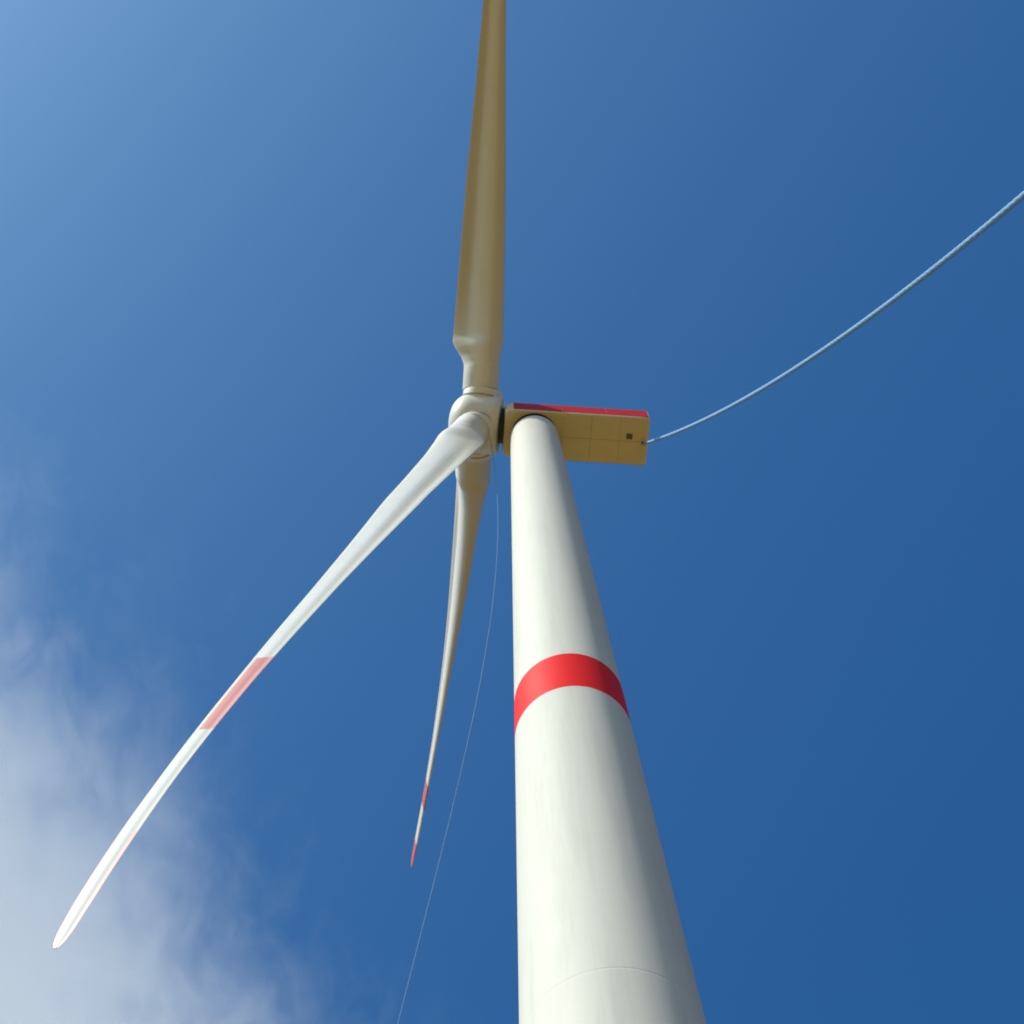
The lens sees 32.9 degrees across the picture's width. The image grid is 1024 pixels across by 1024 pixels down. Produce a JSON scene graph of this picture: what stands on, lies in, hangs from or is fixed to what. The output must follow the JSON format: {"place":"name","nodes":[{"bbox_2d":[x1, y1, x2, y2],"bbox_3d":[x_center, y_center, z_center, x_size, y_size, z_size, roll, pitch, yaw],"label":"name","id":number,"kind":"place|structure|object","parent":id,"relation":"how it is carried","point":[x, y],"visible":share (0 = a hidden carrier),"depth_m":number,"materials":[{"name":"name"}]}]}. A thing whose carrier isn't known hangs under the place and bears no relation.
{"place":"outdoors","nodes":[
{"label":"outdoors","id":0,"kind":"place"},
{"bbox_2d":[0,0,1023,1023],"label":"sky","id":1,"kind":"structure","parent":0,"point":[231,230],"materials":[{"name":"blue"}]},
{"label":"ground","id":2,"kind":"structure","parent":0,"visible":0},
{"bbox_2d":[53,0,705,1023],"bbox_3d":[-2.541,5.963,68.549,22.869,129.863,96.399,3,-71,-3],"label":"wind turbine","id":3,"kind":"object","parent":2,"relation":"on","point":[601,936],"visible":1,"depth_m":65.91,"materials":[{"name":"paint"}]},
{"bbox_2d":[398,438,497,1023],"bbox_3d":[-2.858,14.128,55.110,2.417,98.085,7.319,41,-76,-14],"label":"tag line","id":4,"kind":"object","parent":3,"relation":"hanging from","point":[462,764],"visible":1,"depth_m":65.34,"materials":[{"name":"fabric"}]},
{"bbox_2d":[643,191,1023,444],"bbox_3d":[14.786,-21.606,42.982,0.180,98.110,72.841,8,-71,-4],"label":"tag line","id":5,"kind":"object","parent":3,"relation":"hanging from","point":[1008,207],"visible":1,"depth_m":55.12,"materials":[{"name":"fabric"}]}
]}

